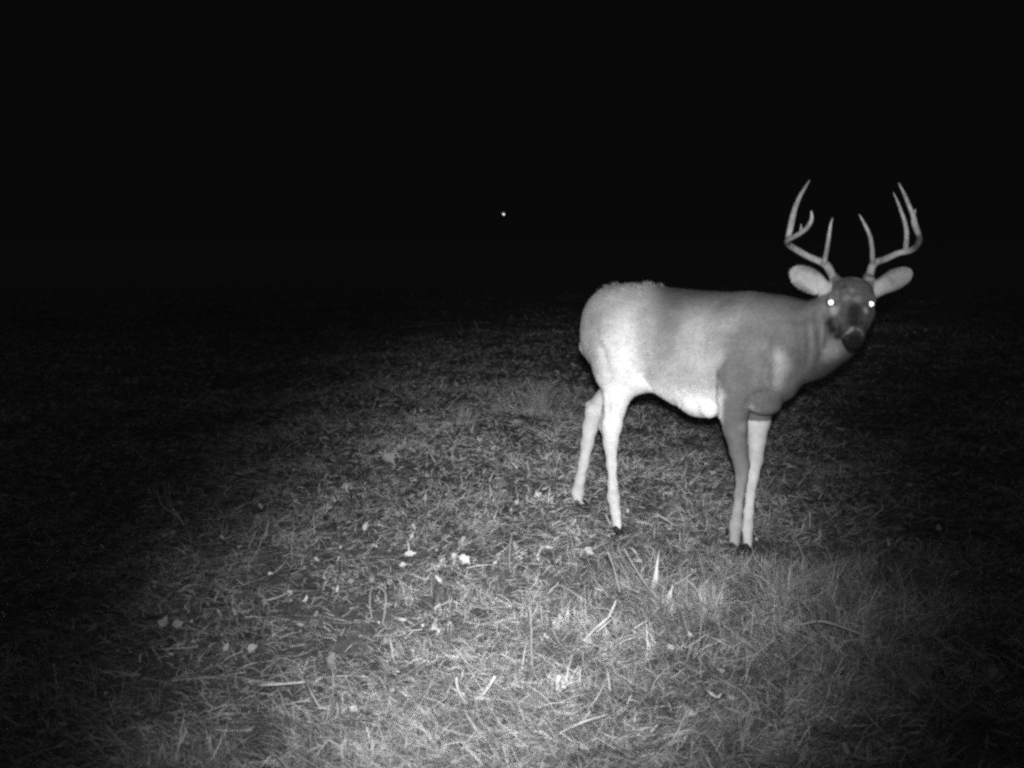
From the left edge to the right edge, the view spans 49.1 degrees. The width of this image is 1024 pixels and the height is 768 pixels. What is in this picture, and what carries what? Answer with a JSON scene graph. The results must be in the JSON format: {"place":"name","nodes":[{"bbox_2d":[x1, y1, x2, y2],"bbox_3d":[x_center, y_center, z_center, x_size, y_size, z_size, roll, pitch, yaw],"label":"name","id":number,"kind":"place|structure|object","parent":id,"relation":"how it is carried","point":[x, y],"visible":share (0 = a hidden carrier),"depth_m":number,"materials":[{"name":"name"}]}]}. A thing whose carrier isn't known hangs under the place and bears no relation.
{"place":"outdoors","nodes":[
{"label":"outdoors","id":0,"kind":"place"},
{"bbox_2d":[0,241,1023,767],"bbox_3d":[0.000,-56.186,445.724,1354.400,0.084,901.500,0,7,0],"label":"ground","id":1,"kind":"structure","parent":0,"point":[944,269],"depth_m":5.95,"materials":[{"name":"grey plant"}]},
{"bbox_2d":[53,663,58,700],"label":"stalk","id":2,"kind":"object","parent":1,"relation":"on","point":[56,688],"visible":0.97,"depth_m":2.76,"materials":[{"name":"grey plant"}]},
{"bbox_2d":[133,688,156,707],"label":"weed","id":3,"kind":"object","parent":1,"relation":"on","point":[151,697],"visible":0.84,"depth_m":2.71,"materials":[{"name":"grey plant"}]},
{"bbox_2d":[126,679,169,711],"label":"grass tuft","id":4,"kind":"object","parent":1,"relation":"on","point":[149,701],"visible":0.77,"depth_m":2.72,"materials":[{"name":"grey plant"}]},
{"bbox_2d":[158,615,168,627],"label":"leaf","id":5,"kind":"object","parent":1,"relation":"on","point":[162,621],"visible":0.9,"depth_m":3.27,"materials":[{"name":"grey plant"}]},
{"bbox_2d":[155,482,184,525],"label":"weed","id":6,"kind":"object","parent":1,"relation":"on","point":[174,512],"visible":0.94,"depth_m":4.46,"materials":[{"name":"grey plant"}]},
{"bbox_2d":[170,619,182,628],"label":"leaf","id":7,"kind":"object","parent":1,"relation":"on","point":[177,623],"visible":0.94,"depth_m":3.26,"materials":[{"name":"grey plant"}]},
{"bbox_2d":[222,643,228,654],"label":"leaf","id":8,"kind":"object","parent":1,"relation":"on","point":[225,647],"visible":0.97,"depth_m":3.05,"materials":[{"name":"grey plant"}]},
{"bbox_2d":[246,644,256,652],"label":"leaf","id":9,"kind":"object","parent":1,"relation":"on","point":[252,647],"visible":0.99,"depth_m":3.05,"materials":[{"name":"white plant"}]},
{"bbox_2d":[261,592,288,601],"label":"stem","id":10,"kind":"object","parent":1,"relation":"on","point":[284,594],"visible":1,"depth_m":3.40,"materials":[{"name":"grey plant"}]},
{"bbox_2d":[259,681,307,685],"bbox_3d":[-0.559,0.734,2.743,0.119,0.016,0.032,-2,7,-12],"label":"stick","id":11,"kind":"object","parent":1,"relation":"on","point":[286,683],"visible":0.94,"depth_m":2.73,"materials":[{"name":"grey wood"}]},
{"bbox_2d":[301,681,337,731],"bbox_3d":[-0.442,0.747,2.588,0.057,0.055,0.213,-6,9,-38],"label":"twig","id":12,"kind":"object","parent":1,"relation":"on","point":[318,707],"visible":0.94,"depth_m":2.58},
{"bbox_2d":[348,705,357,711],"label":"leaf","id":13,"kind":"object","parent":1,"relation":"on","point":[351,707],"visible":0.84,"depth_m":2.64,"materials":[{"name":"white plant"}]},
{"bbox_2d":[362,522,368,532],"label":"leaf","id":14,"kind":"object","parent":1,"relation":"on","point":[364,526],"visible":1,"depth_m":4.36,"materials":[{"name":"grey plant"}]},
{"bbox_2d":[369,586,372,617],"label":"stalk","id":15,"kind":"object","parent":1,"relation":"on","point":[370,602],"visible":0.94,"depth_m":3.36,"materials":[{"name":"grey plant"}]},
{"bbox_2d":[377,586,385,622],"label":"stalk","id":16,"kind":"object","parent":1,"relation":"on","point":[385,605],"visible":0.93,"depth_m":3.32,"materials":[{"name":"grey plant"}]},
{"bbox_2d":[382,452,394,463],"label":"leaf","id":17,"kind":"object","parent":1,"relation":"on","point":[388,457],"visible":1,"depth_m":5.77,"materials":[{"name":"grey plant"}]},
{"bbox_2d":[386,574,420,599],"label":"grass tuft","id":18,"kind":"object","parent":1,"relation":"on","point":[400,593],"visible":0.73,"depth_m":3.60,"materials":[{"name":"grey plant"}]},
{"bbox_2d":[402,550,416,555],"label":"leaf","id":19,"kind":"object","parent":1,"relation":"on","point":[411,553],"visible":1,"depth_m":4.02,"materials":[{"name":"white plant"}]},
{"bbox_2d":[445,670,467,704],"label":"twig","id":20,"kind":"object","parent":1,"relation":"on","point":[459,693],"visible":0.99,"depth_m":2.64,"materials":[{"name":"grey wood"}]},
{"bbox_2d":[456,554,469,563],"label":"leaf","id":21,"kind":"object","parent":1,"relation":"on","point":[465,559],"visible":1,"depth_m":3.93,"materials":[{"name":"white plant"}]},
{"bbox_2d":[449,402,481,424],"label":"grass tuft","id":22,"kind":"object","parent":1,"relation":"on","point":[465,415],"visible":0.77,"depth_m":6.84,"materials":[{"name":"grey plant"}]},
{"bbox_2d":[472,676,495,700],"bbox_3d":[-0.067,0.725,2.660,0.051,0.086,0.063,-1,7,-11],"label":"stick","id":23,"kind":"object","parent":1,"relation":"on","point":[488,687],"visible":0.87,"depth_m":2.65,"materials":[{"name":"white wood"}]},
{"bbox_2d":[509,534,511,573],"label":"stalk","id":24,"kind":"object","parent":1,"relation":"on","point":[509,554],"visible":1,"depth_m":3.82,"materials":[{"name":"grey plant"}]},
{"bbox_2d":[0,339,1023,767],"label":"straw","id":25,"kind":"object","parent":1,"relation":"on","point":[632,759],"visible":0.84,"depth_m":3.43,"materials":[{"name":"grey plant"}]},
{"bbox_2d":[0,326,1023,767],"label":"leaf litter","id":26,"kind":"object","parent":1,"relation":"on","point":[466,652],"visible":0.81,"depth_m":3.81,"materials":[{"name":"grey plant"}]},
{"bbox_2d":[529,607,533,670],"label":"stalk","id":27,"kind":"object","parent":1,"relation":"on","point":[531,638],"visible":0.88,"depth_m":2.91,"materials":[{"name":"white plant"}]},
{"bbox_2d":[502,378,567,415],"bbox_3d":[0.158,0.081,7.177,0.481,0.287,0.450,-5,9,-37],"label":"grass tuft","id":28,"kind":"object","parent":1,"relation":"on","point":[535,403],"visible":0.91,"depth_m":7.17,"materials":[{"name":"grey plant"}]},
{"bbox_2d":[515,680,554,708],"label":"grass tuft","id":29,"kind":"object","parent":1,"relation":"on","point":[537,696],"visible":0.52,"depth_m":2.74,"materials":[{"name":"grey plant"}]},
{"bbox_2d":[533,491,541,497],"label":"leaf","id":30,"kind":"object","parent":1,"relation":"on","point":[537,495],"visible":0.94,"depth_m":4.93,"materials":[{"name":"white plant"}]},
{"bbox_2d":[560,714,607,732],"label":"stem","id":31,"kind":"object","parent":1,"relation":"on","point":[583,721],"visible":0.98,"depth_m":2.50,"materials":[{"name":"white plant"}]},
{"bbox_2d":[582,547,593,554],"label":"leaf","id":32,"kind":"object","parent":1,"relation":"on","point":[588,549],"visible":0.97,"depth_m":4.07,"materials":[{"name":"white plant"}]},
{"bbox_2d":[585,600,616,638],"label":"stalk","id":33,"kind":"object","parent":1,"relation":"on","point":[603,621],"visible":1,"depth_m":3.13,"materials":[{"name":"white plant"}]},
{"bbox_2d":[607,551,619,591],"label":"stalk","id":34,"kind":"object","parent":1,"relation":"on","point":[615,573],"visible":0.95,"depth_m":3.62,"materials":[{"name":"grey plant"}]},
{"bbox_2d":[634,619,648,628],"bbox_3d":[0.371,0.682,3.179,0.062,0.016,0.013,-6,10,-41],"label":"stick","id":35,"kind":"object","parent":1,"relation":"on","point":[638,625],"visible":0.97,"depth_m":3.17,"materials":[{"name":"white wood"}]},
{"bbox_2d":[624,548,661,601],"bbox_3d":[0.411,0.599,3.498,0.159,0.203,0.007,-4,8,-30],"label":"stalk","id":36,"kind":"object","parent":1,"relation":"on","point":[639,575],"visible":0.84,"depth_m":3.49,"materials":[{"name":"grey plant"}]},
{"bbox_2d":[635,583,684,620],"bbox_3d":[0.465,0.674,3.453,0.183,0.120,0.147,0,7,0],"label":"grass tuft","id":37,"kind":"object","parent":1,"relation":"on","point":[664,608],"visible":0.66,"depth_m":3.44,"materials":[{"name":"grey plant"}]},
{"bbox_2d":[661,586,672,605],"bbox_3d":[0.480,0.663,3.502,0.024,0.078,0.044,-5,9,-32],"label":"grass blade","id":38,"kind":"object","parent":1,"relation":"on","point":[668,594],"visible":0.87,"depth_m":3.49,"materials":[{"name":"grey plant"}]},
{"bbox_2d":[702,686,721,698],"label":"stem","id":39,"kind":"object","parent":1,"relation":"on","point":[709,692],"visible":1,"depth_m":2.66,"materials":[{"name":"grey plant"}]},
{"bbox_2d":[675,568,753,621],"bbox_3d":[0.617,0.684,3.451,0.267,0.237,0.261,-6,10,-40],"label":"grass tuft","id":40,"kind":"object","parent":1,"relation":"on","point":[702,597],"visible":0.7,"depth_m":3.43,"materials":[{"name":"grey plant"}]},
{"bbox_2d":[571,180,922,555],"bbox_3d":[0.768,-0.085,4.302,1.454,1.355,0.548,6,10,41],"label":"deer","id":41,"kind":"object","parent":1,"relation":"on","point":[743,365],"visible":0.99,"depth_m":4.09},
{"bbox_2d":[772,727,790,739],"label":"leaf","id":42,"kind":"object","parent":1,"relation":"on","point":[780,731],"visible":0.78,"depth_m":2.58,"materials":[{"name":"grey plant"}]},
{"bbox_2d":[737,546,830,618],"bbox_3d":[0.861,0.615,3.499,0.321,0.228,0.398,3,8,21],"label":"grass tuft","id":43,"kind":"object","parent":1,"relation":"on","point":[777,587],"visible":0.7,"depth_m":3.49,"materials":[{"name":"grey plant"}]},
{"bbox_2d":[827,567,834,592],"bbox_3d":[1.014,0.629,3.576,0.012,0.121,0.036,-3,8,-20],"label":"grass blade","id":44,"kind":"object","parent":1,"relation":"on","point":[831,580],"visible":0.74,"depth_m":3.56,"materials":[{"name":"grey plant"}]},
{"bbox_2d":[789,582,875,635],"bbox_3d":[0.928,0.683,3.297,0.254,0.220,0.254,5,9,32],"label":"grass tuft","id":45,"kind":"object","parent":1,"relation":"on","point":[826,615],"visible":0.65,"depth_m":3.29,"materials":[{"name":"grey plant"}]},
{"bbox_2d":[800,620,868,637],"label":"stem","id":46,"kind":"object","parent":1,"relation":"on","point":[834,624],"visible":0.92,"depth_m":3.12,"materials":[{"name":"grey plant"}]},
{"bbox_2d":[867,543,943,589],"bbox_3d":[1.295,0.622,3.768,0.227,0.197,0.285,-7,10,-44],"label":"grass tuft","id":47,"kind":"object","parent":1,"relation":"on","point":[902,559],"visible":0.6,"depth_m":3.75,"materials":[{"name":"grey plant"}]},
{"bbox_2d":[0,0,1023,240],"label":"sky","id":48,"kind":"structure","parent":0,"point":[121,120],"materials":[{"name":"black"}]}
]}

